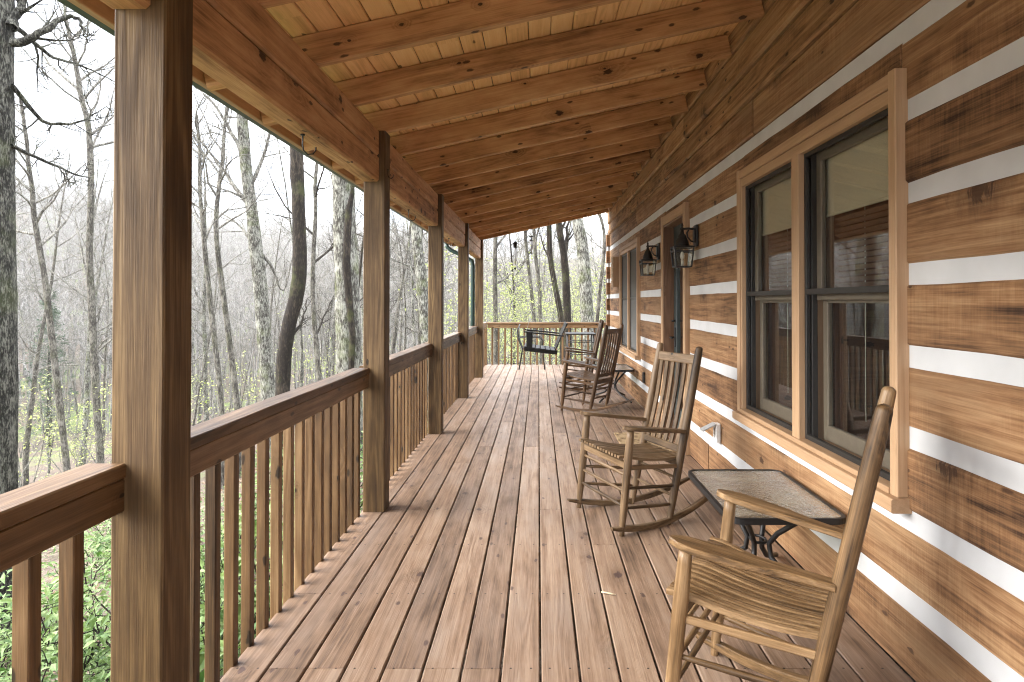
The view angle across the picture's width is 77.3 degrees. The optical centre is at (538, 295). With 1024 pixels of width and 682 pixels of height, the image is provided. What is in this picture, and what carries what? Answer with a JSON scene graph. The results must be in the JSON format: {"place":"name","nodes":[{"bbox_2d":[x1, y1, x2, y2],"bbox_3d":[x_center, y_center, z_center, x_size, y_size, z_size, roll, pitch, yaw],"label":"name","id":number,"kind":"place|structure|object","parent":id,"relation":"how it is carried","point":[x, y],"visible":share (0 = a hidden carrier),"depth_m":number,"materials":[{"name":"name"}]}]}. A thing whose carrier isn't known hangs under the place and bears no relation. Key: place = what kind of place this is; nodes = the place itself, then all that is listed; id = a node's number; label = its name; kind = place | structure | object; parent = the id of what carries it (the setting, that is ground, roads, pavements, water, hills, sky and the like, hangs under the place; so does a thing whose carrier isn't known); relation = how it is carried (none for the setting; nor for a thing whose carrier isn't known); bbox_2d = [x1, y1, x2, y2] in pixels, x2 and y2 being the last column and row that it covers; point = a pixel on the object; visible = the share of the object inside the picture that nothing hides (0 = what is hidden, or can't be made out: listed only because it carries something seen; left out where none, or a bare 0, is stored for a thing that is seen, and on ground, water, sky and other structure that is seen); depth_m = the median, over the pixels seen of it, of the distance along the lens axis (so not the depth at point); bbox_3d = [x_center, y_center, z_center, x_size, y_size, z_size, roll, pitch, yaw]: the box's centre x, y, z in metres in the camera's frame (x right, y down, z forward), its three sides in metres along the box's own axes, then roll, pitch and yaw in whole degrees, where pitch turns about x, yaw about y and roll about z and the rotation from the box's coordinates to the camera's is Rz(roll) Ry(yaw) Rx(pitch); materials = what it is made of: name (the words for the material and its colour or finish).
{"place":"outdoors","nodes":[
{"label":"outdoors","id":0,"kind":"place"},
{"bbox_2d":[14,0,607,259],"label":"sky","id":1,"kind":"structure","parent":0,"point":[55,106],"materials":[{"name":"white"}]},
{"bbox_2d":[0,209,915,681],"bbox_3d":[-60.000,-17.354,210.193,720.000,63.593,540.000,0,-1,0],"label":"ground","id":2,"kind":"structure","parent":0,"point":[42,469],"depth_m":51.18,"materials":[{"name":"green plant"}]},
{"bbox_2d":[16,187,66,421],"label":"tree","id":3,"kind":"object","parent":2,"relation":"on","point":[35,286],"visible":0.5,"depth_m":23.90,"materials":[{"name":"grey plant"}]},
{"bbox_2d":[0,562,88,681],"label":"shrub","id":4,"kind":"object","parent":2,"relation":"on","point":[47,622],"visible":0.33,"depth_m":4.40,"materials":[{"name":"green plant"}]},
{"bbox_2d":[16,253,76,473],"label":"tree","id":5,"kind":"object","parent":2,"relation":"on","point":[48,471],"visible":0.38,"depth_m":29.80,"materials":[{"name":"grey plant"}]},
{"bbox_2d":[0,575,99,676],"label":"shrub","id":6,"kind":"object","parent":2,"relation":"on","point":[45,636],"visible":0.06,"depth_m":6.23,"materials":[{"name":"green plant"}]},
{"bbox_2d":[0,550,107,679],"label":"shrub","id":7,"kind":"object","parent":2,"relation":"on","point":[44,585],"visible":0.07,"depth_m":6.25,"materials":[{"name":"green plant"}]},
{"bbox_2d":[18,288,92,446],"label":"evergreen tree","id":8,"kind":"object","parent":2,"relation":"on","point":[49,378],"visible":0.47,"depth_m":43.84,"materials":[{"name":"green plant"}]},
{"bbox_2d":[0,584,110,681],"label":"shrub","id":9,"kind":"object","parent":2,"relation":"on","point":[50,673],"visible":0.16,"depth_m":4.62,"materials":[{"name":"green plant"}]},
{"bbox_2d":[0,0,113,661],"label":"tree","id":10,"kind":"object","parent":2,"relation":"on","point":[11,14],"visible":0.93,"depth_m":7.00,"materials":[{"name":"grey plant"}]},
{"bbox_2d":[36,339,80,468],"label":"tree","id":11,"kind":"object","parent":2,"relation":"on","point":[63,370],"visible":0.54,"depth_m":31.62,"materials":[{"name":"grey plant"}]},
{"bbox_2d":[18,375,101,457],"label":"sapling","id":12,"kind":"object","parent":2,"relation":"on","point":[21,453],"visible":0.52,"depth_m":36.92,"materials":[{"name":"green plant"}]},
{"bbox_2d":[14,75,113,471],"bbox_3d":[-12.810,-0.136,15.984,4.167,12.205,3.484,-1,-1,44],"label":"tree","id":13,"kind":"object","parent":2,"relation":"on","point":[32,202],"visible":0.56,"depth_m":15.94,"materials":[{"name":"grey plant"}]},
{"bbox_2d":[18,378,109,486],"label":"sapling","id":14,"kind":"object","parent":2,"relation":"on","point":[35,476],"visible":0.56,"depth_m":17.21,"materials":[{"name":"green plant"}]},
{"bbox_2d":[16,133,113,465],"bbox_3d":[-16.050,0.503,22.514,3.395,13.704,5.182,-1,-1,44],"label":"tree","id":15,"kind":"object","parent":2,"relation":"on","point":[86,388],"visible":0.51,"depth_m":22.49,"materials":[{"name":"grey plant"}]},
{"bbox_2d":[18,382,111,472],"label":"sapling","id":16,"kind":"object","parent":2,"relation":"on","point":[72,437],"visible":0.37,"depth_m":26.06,"materials":[{"name":"green plant"}]},
{"bbox_2d":[17,136,113,486],"bbox_3d":[-20.027,0.834,26.357,5.881,15.284,5.327,0,-1,27],"label":"tree","id":17,"kind":"object","parent":2,"relation":"on","point":[25,476],"visible":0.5,"depth_m":25.83,"materials":[{"name":"grey plant"}]},
{"bbox_2d":[31,405,111,476],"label":"sapling","id":18,"kind":"object","parent":2,"relation":"on","point":[75,446],"visible":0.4,"depth_m":20.56,"materials":[{"name":"green plant"}]},
{"bbox_2d":[34,392,111,479],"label":"sapling","id":19,"kind":"object","parent":2,"relation":"on","point":[82,447],"visible":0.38,"depth_m":21.95,"materials":[{"name":"green plant"}]},
{"bbox_2d":[45,168,113,466],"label":"tree","id":20,"kind":"object","parent":2,"relation":"on","point":[98,278],"visible":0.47,"depth_m":27.54,"materials":[{"name":"grey plant"}]},
{"bbox_2d":[48,518,110,576],"bbox_3d":[-7.084,3.917,10.125,1.398,1.244,1.517,-1,-1,40],"label":"shrub","id":21,"kind":"object","parent":2,"relation":"on","point":[99,558],"visible":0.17,"depth_m":10.01,"materials":[{"name":"green plant"}]},
{"bbox_2d":[47,211,112,443],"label":"tree","id":22,"kind":"object","parent":2,"relation":"on","point":[104,379],"visible":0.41,"depth_m":29.46,"materials":[{"name":"grey plant"}]},
{"bbox_2d":[84,520,110,583],"bbox_3d":[-5.912,3.516,9.081,1.937,1.529,1.381,0,-1,29],"label":"shrub","id":23,"kind":"object","parent":2,"relation":"on","point":[101,561],"visible":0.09,"depth_m":9.02,"materials":[{"name":"green plant"}]},
{"bbox_2d":[0,586,203,681],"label":"shrub","id":24,"kind":"object","parent":2,"relation":"on","point":[90,642],"visible":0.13,"depth_m":4.12,"materials":[{"name":"green plant"}]},
{"bbox_2d":[15,0,198,462],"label":"tree","id":25,"kind":"object","parent":2,"relation":"on","point":[88,267],"visible":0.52,"depth_m":19.95,"materials":[{"name":"grey plant"}]},
{"bbox_2d":[18,362,259,463],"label":"sapling","id":26,"kind":"object","parent":2,"relation":"on","point":[107,411],"visible":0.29,"depth_m":18.45,"materials":[{"name":"green plant"}]},
{"bbox_2d":[10,499,294,681],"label":"shrub","id":27,"kind":"object","parent":2,"relation":"on","point":[93,617],"visible":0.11,"depth_m":4.09,"materials":[{"name":"green plant"}]},
{"bbox_2d":[41,493,269,663],"bbox_3d":[-3.220,2.635,5.525,1.907,1.564,1.758,0,-1,19],"label":"shrub","id":28,"kind":"object","parent":2,"relation":"on","point":[88,605],"visible":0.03,"depth_m":5.29,"materials":[{"name":"green plant"}]},
{"bbox_2d":[1,456,360,681],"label":"ground cover","id":29,"kind":"object","parent":2,"relation":"on","point":[54,548],"visible":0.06,"depth_m":11.46,"materials":[{"name":"green plant"}]},
{"bbox_2d":[3,466,362,681],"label":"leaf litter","id":30,"kind":"object","parent":2,"relation":"on","point":[109,570],"visible":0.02,"depth_m":9.68,"materials":[{"name":"green plant"}]},
{"bbox_2d":[191,263,243,425],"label":"tree","id":31,"kind":"object","parent":2,"relation":"on","point":[199,386],"visible":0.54,"depth_m":22.91,"materials":[{"name":"grey plant"}]},
{"bbox_2d":[191,186,251,362],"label":"tree","id":32,"kind":"object","parent":2,"relation":"on","point":[202,295],"visible":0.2,"depth_m":27.96,"materials":[{"name":"grey plant"}]},
{"bbox_2d":[192,224,258,423],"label":"tree","id":33,"kind":"object","parent":2,"relation":"on","point":[199,404],"visible":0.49,"depth_m":38.75,"materials":[{"name":"grey plant"}]},
{"bbox_2d":[192,102,279,421],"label":"tree","id":34,"kind":"object","parent":2,"relation":"on","point":[203,335],"visible":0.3,"depth_m":23.03,"materials":[{"name":"grey plant"}]},
{"bbox_2d":[192,87,281,489],"bbox_3d":[-7.694,-0.145,14.772,2.933,9.978,2.438,0,-1,0],"label":"tree","id":35,"kind":"object","parent":2,"relation":"on","point":[201,208],"visible":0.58,"depth_m":14.96,"materials":[{"name":"grey plant"}]},
{"bbox_2d":[200,523,282,678],"bbox_3d":[-1.587,2.314,4.582,1.802,1.276,1.461,0,-1,19],"label":"shrub","id":36,"kind":"object","parent":2,"relation":"on","point":[222,580],"visible":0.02,"depth_m":4.62,"materials":[{"name":"green plant"}]},
{"bbox_2d":[223,323,259,411],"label":"tree","id":37,"kind":"object","parent":2,"relation":"on","point":[247,347],"visible":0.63,"depth_m":21.84,"materials":[{"name":"grey plant"}]},
{"bbox_2d":[200,480,282,656],"bbox_3d":[-2.594,2.401,5.250,1.421,1.574,1.994,0,-1,-37],"label":"shrub","id":38,"kind":"object","parent":2,"relation":"on","point":[203,570],"visible":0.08,"depth_m":5.52,"materials":[{"name":"green plant"}]},
{"bbox_2d":[192,87,291,478],"bbox_3d":[-7.494,-1.051,16.377,2.962,11.864,4.215,0,-1,26],"label":"tree","id":39,"kind":"object","parent":2,"relation":"on","point":[227,326],"visible":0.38,"depth_m":15.97,"materials":[{"name":"grey plant"}]},
{"bbox_2d":[192,89,308,461],"bbox_3d":[-8.554,-4.614,19.059,4.553,19.291,5.474,0,-1,-17],"label":"tree","id":40,"kind":"object","parent":2,"relation":"on","point":[258,257],"visible":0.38,"depth_m":17.89,"materials":[{"name":"grey plant"}]},
{"bbox_2d":[192,127,324,386],"bbox_3d":[-8.306,-1.020,20.525,3.596,13.267,4.944,0,-1,24],"label":"tree","id":41,"kind":"object","parent":2,"relation":"on","point":[301,345],"visible":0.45,"depth_m":20.28,"materials":[{"name":"grey plant"}]},
{"bbox_2d":[214,313,335,407],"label":"sapling","id":42,"kind":"object","parent":2,"relation":"on","point":[313,374],"visible":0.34,"depth_m":23.35,"materials":[{"name":"green plant"}]},
{"bbox_2d":[228,193,328,351],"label":"tree","id":43,"kind":"object","parent":2,"relation":"on","point":[276,261],"visible":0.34,"depth_m":37.89,"materials":[{"name":"grey plant"}]},
{"bbox_2d":[246,253,310,388],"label":"tree","id":44,"kind":"object","parent":2,"relation":"on","point":[276,309],"visible":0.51,"depth_m":25.48,"materials":[{"name":"grey plant"}]},
{"bbox_2d":[269,147,313,495],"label":"tree","id":45,"kind":"object","parent":2,"relation":"on","point":[289,329],"visible":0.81,"depth_m":11.91,"materials":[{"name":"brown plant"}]},
{"bbox_2d":[238,133,363,380],"bbox_3d":[-6.101,-1.277,17.719,3.341,11.393,4.275,0,-1,0],"label":"tree","id":46,"kind":"object","parent":2,"relation":"on","point":[314,260],"visible":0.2,"depth_m":16.96,"materials":[{"name":"grey plant"}]},
{"bbox_2d":[15,165,607,437],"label":"woods","id":47,"kind":"object","parent":2,"relation":"on","point":[237,276],"visible":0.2,"depth_m":81.80,"materials":[{"name":"grey plant"}]},
{"bbox_2d":[294,241,335,375],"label":"tree","id":48,"kind":"object","parent":2,"relation":"on","point":[319,318],"visible":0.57,"depth_m":33.20,"materials":[{"name":"grey plant"}]},
{"bbox_2d":[300,283,336,380],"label":"tree","id":49,"kind":"object","parent":2,"relation":"on","point":[328,362],"visible":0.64,"depth_m":21.29,"materials":[{"name":"grey plant"}]},
{"bbox_2d":[322,170,362,455],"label":"tree","id":50,"kind":"object","parent":2,"relation":"on","point":[348,329],"visible":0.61,"depth_m":12.79,"materials":[{"name":"grey plant"}]},
{"bbox_2d":[297,208,398,375],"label":"tree","id":51,"kind":"object","parent":2,"relation":"on","point":[324,213],"visible":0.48,"depth_m":26.66,"materials":[{"name":"grey plant"}]},
{"bbox_2d":[307,171,403,307],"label":"tree","id":52,"kind":"object","parent":2,"relation":"on","point":[361,258],"visible":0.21,"depth_m":22.31,"materials":[{"name":"grey plant"}]},
{"bbox_2d":[360,214,417,351],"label":"tree","id":53,"kind":"object","parent":2,"relation":"on","point":[400,339],"visible":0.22,"depth_m":41.33,"materials":[{"name":"grey plant"}]},
{"bbox_2d":[360,200,421,345],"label":"tree","id":54,"kind":"object","parent":2,"relation":"on","point":[412,308],"visible":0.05,"depth_m":23.02,"materials":[{"name":"grey plant"}]},
{"bbox_2d":[390,210,417,349],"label":"tree","id":55,"kind":"object","parent":2,"relation":"on","point":[404,296],"visible":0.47,"depth_m":25.27,"materials":[{"name":"grey plant"}]},
{"bbox_2d":[393,222,427,343],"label":"tree","id":56,"kind":"object","parent":2,"relation":"on","point":[420,271],"visible":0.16,"depth_m":16.88,"materials":[{"name":"grey plant"}]},
{"bbox_2d":[357,229,501,343],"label":"tree","id":57,"kind":"object","parent":2,"relation":"on","point":[419,340],"visible":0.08,"depth_m":26.47,"materials":[{"name":"grey plant"}]},
{"bbox_2d":[390,217,469,354],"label":"tree","id":58,"kind":"object","parent":2,"relation":"on","point":[393,345],"visible":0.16,"depth_m":29.98,"materials":[{"name":"grey plant"}]},
{"bbox_2d":[398,233,571,353],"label":"sapling","id":59,"kind":"object","parent":2,"relation":"on","point":[449,315],"visible":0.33,"depth_m":22.82,"materials":[{"name":"green plant"}]},
{"bbox_2d":[445,286,553,364],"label":"sapling","id":60,"kind":"object","parent":2,"relation":"on","point":[501,328],"visible":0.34,"depth_m":24.93,"materials":[{"name":"green plant"}]},
{"bbox_2d":[457,252,552,364],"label":"sapling","id":61,"kind":"object","parent":2,"relation":"on","point":[509,315],"visible":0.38,"depth_m":29.29,"materials":[{"name":"green plant"}]},
{"bbox_2d":[493,235,519,364],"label":"tree","id":62,"kind":"object","parent":2,"relation":"on","point":[495,312],"visible":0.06,"depth_m":21.95,"materials":[{"name":"grey plant"}]},
{"bbox_2d":[485,229,543,364],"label":"tree","id":63,"kind":"object","parent":2,"relation":"on","point":[523,262],"visible":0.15,"depth_m":32.00,"materials":[{"name":"grey plant"}]},
{"bbox_2d":[505,230,535,364],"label":"tree","id":64,"kind":"object","parent":2,"relation":"on","point":[527,260],"visible":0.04,"depth_m":21.96,"materials":[{"name":"grey plant"}]},
{"bbox_2d":[485,261,577,365],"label":"sapling","id":65,"kind":"object","parent":2,"relation":"on","point":[521,321],"visible":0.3,"depth_m":26.01,"materials":[{"name":"green plant"}]},
{"bbox_2d":[526,227,545,364],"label":"tree","id":66,"kind":"object","parent":2,"relation":"on","point":[535,235],"visible":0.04,"depth_m":20.96,"materials":[{"name":"grey plant"}]},
{"bbox_2d":[484,254,603,364],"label":"sapling","id":67,"kind":"object","parent":2,"relation":"on","point":[529,315],"visible":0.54,"depth_m":20.95,"materials":[{"name":"green plant"}]},
{"bbox_2d":[490,253,606,364],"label":"sapling","id":68,"kind":"object","parent":2,"relation":"on","point":[572,320],"visible":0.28,"depth_m":24.96,"materials":[{"name":"green plant"}]},
{"bbox_2d":[537,225,563,364],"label":"tree","id":69,"kind":"object","parent":2,"relation":"on","point":[548,232],"visible":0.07,"depth_m":19.94,"materials":[{"name":"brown plant"}]},
{"bbox_2d":[553,221,573,364],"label":"tree","id":70,"kind":"object","parent":2,"relation":"on","point":[562,242],"visible":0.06,"depth_m":18.93,"materials":[{"name":"grey plant"}]},
{"bbox_2d":[534,220,593,364],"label":"tree","id":71,"kind":"object","parent":2,"relation":"on","point":[560,266],"visible":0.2,"depth_m":32.26,"materials":[{"name":"grey plant"}]},
{"bbox_2d":[220,365,913,681],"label":"deck","id":72,"kind":"structure","parent":2,"relation":"on","point":[493,467],"depth_m":3.21,"materials":[{"name":"brown wood"}]},
{"bbox_2d":[0,463,125,681],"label":"porch railing","id":73,"kind":"object","parent":72,"relation":"on","point":[65,510],"visible":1,"depth_m":1.48,"materials":[{"name":"brown wood"}]},
{"bbox_2d":[110,0,192,681],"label":"porch post","id":74,"kind":"object","parent":72,"relation":"on","point":[151,399],"visible":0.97,"depth_m":1.71,"materials":[{"name":"brown wood"}]},
{"bbox_2d":[189,368,369,681],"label":"porch railing","id":75,"kind":"object","parent":72,"relation":"on","point":[321,514],"visible":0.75,"depth_m":2.69,"materials":[{"name":"brown wood"}]},
{"bbox_2d":[363,131,389,511],"bbox_3d":[-1.070,0.167,4.235,0.141,2.483,0.141,0,-1,0],"label":"porch post","id":76,"kind":"object","parent":72,"relation":"on","point":[376,292],"visible":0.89,"depth_m":4.17,"materials":[{"name":"brown wood"}]},
{"bbox_2d":[359,343,431,479],"bbox_3d":[-1.152,1.075,5.455,0.108,1.177,2.315,0,-1,0],"label":"porch railing","id":77,"kind":"object","parent":72,"relation":"on","point":[408,400],"visible":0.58,"depth_m":5.58,"materials":[{"name":"brown wood"}]},
{"bbox_2d":[428,194,443,433],"bbox_3d":[-1.070,0.193,6.692,0.141,2.483,0.142,0,-1,0],"label":"porch post","id":78,"kind":"object","parent":72,"relation":"on","point":[435,321],"visible":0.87,"depth_m":6.62,"materials":[{"name":"brown wood"}]},
{"bbox_2d":[425,332,460,414],"bbox_3d":[-1.151,1.101,7.918,0.109,1.177,2.329,0,-1,0],"label":"porch railing","id":79,"kind":"object","parent":72,"relation":"on","point":[452,340],"visible":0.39,"depth_m":8.35,"materials":[{"name":"brown wood"}]},
{"bbox_2d":[458,223,468,397],"bbox_3d":[-1.070,0.218,9.149,0.141,2.483,0.142,0,-1,0],"label":"porch post","id":80,"kind":"object","parent":72,"relation":"on","point":[463,321],"visible":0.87,"depth_m":9.08,"materials":[{"name":"brown wood"}]},
{"bbox_2d":[456,326,476,383],"bbox_3d":[-1.152,1.126,10.368,0.108,1.177,2.315,0,-1,0],"label":"porch railing","id":81,"kind":"object","parent":72,"relation":"on","point":[472,331],"visible":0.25,"depth_m":10.98,"materials":[{"name":"brown wood"}]},
{"bbox_2d":[475,240,483,377],"bbox_3d":[-1.070,0.244,11.606,0.141,2.483,0.141,0,-1,0],"label":"porch post","id":82,"kind":"object","parent":72,"relation":"on","point":[479,276],"visible":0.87,"depth_m":11.54,"materials":[{"name":"brown wood"}]},
{"bbox_2d":[485,322,606,365],"bbox_3d":[1.390,1.169,13.912,5.220,1.165,0.126,0,-1,0],"label":"porch railing","id":83,"kind":"object","parent":72,"relation":"on","point":[543,325],"visible":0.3,"depth_m":13.90,"materials":[{"name":"brown wood"}]},
{"bbox_2d":[565,332,595,369],"bbox_3d":[0.860,1.141,13.189,0.600,0.729,0.560,0,-1,0],"label":"patio table","id":84,"kind":"object","parent":72,"relation":"on","point":[580,333],"visible":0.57,"depth_m":12.94,"materials":[{"name":"black metal"}]},
{"bbox_2d":[559,319,613,389],"bbox_3d":[0.757,0.943,10.135,0.855,1.112,0.644,0,-1,2],"label":"rocking chair","id":85,"kind":"object","parent":72,"relation":"on","point":[596,342],"visible":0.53,"depth_m":9.90,"materials":[{"name":"brown wood"}]},
{"bbox_2d":[556,324,633,411],"bbox_3d":[0.745,0.922,8.117,0.855,1.112,0.644,0,-1,33],"label":"rocking chair","id":86,"kind":"object","parent":72,"relation":"on","point":[597,377],"visible":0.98,"depth_m":8.03,"materials":[{"name":"brown wood"}]},
{"bbox_2d":[592,364,633,402],"bbox_3d":[1.040,1.233,8.968,0.510,0.453,0.800,0,-1,0],"label":"side table","id":87,"kind":"object","parent":72,"relation":"on","point":[624,368],"visible":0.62,"depth_m":8.86,"materials":[{"name":"black metal"}]},
{"bbox_2d":[567,342,715,536],"bbox_3d":[0.705,0.880,4.138,0.855,1.112,0.644,0,-1,-23],"label":"rocking chair","id":88,"kind":"object","parent":72,"relation":"on","point":[629,451],"visible":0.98,"depth_m":4.08,"materials":[{"name":"brown wood"}]},
{"bbox_2d":[688,469,845,619],"bbox_3d":[1.060,1.171,3.088,0.510,0.453,0.800,0,-1,0],"label":"side table","id":89,"kind":"object","parent":72,"relation":"on","point":[771,483],"visible":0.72,"depth_m":3.06,"materials":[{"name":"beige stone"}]},
{"bbox_2d":[665,386,896,681],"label":"rocking chair","id":90,"kind":"object","parent":72,"relation":"on","point":[722,577],"visible":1,"depth_m":1.96,"materials":[{"name":"brown wood"}]},
{"bbox_2d":[606,0,1023,681],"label":"log cabin","id":91,"kind":"object","parent":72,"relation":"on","point":[840,182],"visible":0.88,"depth_m":2.70,"materials":[{"name":"brown wood"}]},
{"bbox_2d":[57,0,763,325],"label":"porch roof","id":92,"kind":"structure","parent":91,"relation":"attached to","point":[494,118],"depth_m":3.74,"materials":[{"name":"brown wood"}]},
{"bbox_2d":[524,255,567,354],"bbox_3d":[0.125,-0.141,11.082,0.733,2.277,0.945,0,-1,0],"label":"porch swing","id":93,"kind":"object","parent":92,"relation":"hanging from","point":[529,346],"visible":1,"depth_m":10.67,"materials":[{"name":"black paint"}]},
{"bbox_2d":[611,257,618,286],"bbox_3d":[1.290,-0.391,10.805,0.109,0.500,0.280,0,-1,0],"label":"wooden wall box","id":94,"kind":"object","parent":91,"relation":"attached to","point":[614,271],"visible":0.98,"depth_m":10.67,"materials":[{"name":"brown wood"}]},
{"bbox_2d":[619,237,640,359],"bbox_3d":[1.396,0.053,9.397,0.240,1.622,1.898,0,-1,0],"label":"window","id":95,"kind":"structure","parent":91,"relation":"in","point":[629,254],"depth_m":9.33,"materials":[{"name":"brown wood"}]},
{"bbox_2d":[639,242,659,275],"bbox_3d":[1.236,-0.408,7.115,0.211,0.382,0.172,0,-1,0],"label":"wall lantern","id":96,"kind":"object","parent":91,"relation":"attached to","point":[647,256],"depth_m":7.09,"materials":[{"name":"black metal"}]},
{"bbox_2d":[669,224,682,428],"bbox_3d":[1.407,0.342,6.257,0.109,2.111,0.904,0,-1,0],"label":"door","id":97,"kind":"structure","parent":91,"relation":"in","point":[678,272],"depth_m":6.58,"materials":[{"name":"paint"}]},
{"bbox_2d":[670,223,697,267],"bbox_3d":[1.236,-0.426,5.415,0.211,0.382,0.172,0,-1,0],"label":"wall lantern","id":98,"kind":"object","parent":91,"relation":"attached to","point":[682,242],"depth_m":5.39,"materials":[{"name":"black metal"}]},
{"bbox_2d":[699,422,720,442],"bbox_3d":[1.278,1.020,4.760,0.137,0.141,0.090,0,-1,0],"label":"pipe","id":99,"kind":"object","parent":91,"relation":"attached to","point":[716,426],"visible":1,"depth_m":4.72,"materials":[{"name":"white plastic"}]},
{"bbox_2d":[732,68,911,513],"bbox_3d":[1.396,-0.011,3.271,0.240,1.622,1.898,0,-1,0],"label":"window","id":100,"kind":"structure","parent":91,"relation":"in","point":[852,157],"depth_m":3.15,"materials":[{"name":"brown wood"}]},
{"bbox_2d":[572,218,596,363],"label":"tree","id":101,"kind":"object","parent":2,"relation":"on","point":[585,290],"visible":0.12,"depth_m":17.86,"materials":[{"name":"grey plant"}]},
{"bbox_2d":[570,214,605,362],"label":"tree","id":102,"kind":"object","parent":2,"relation":"on","point":[602,271],"visible":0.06,"depth_m":18.97,"materials":[{"name":"grey plant"}]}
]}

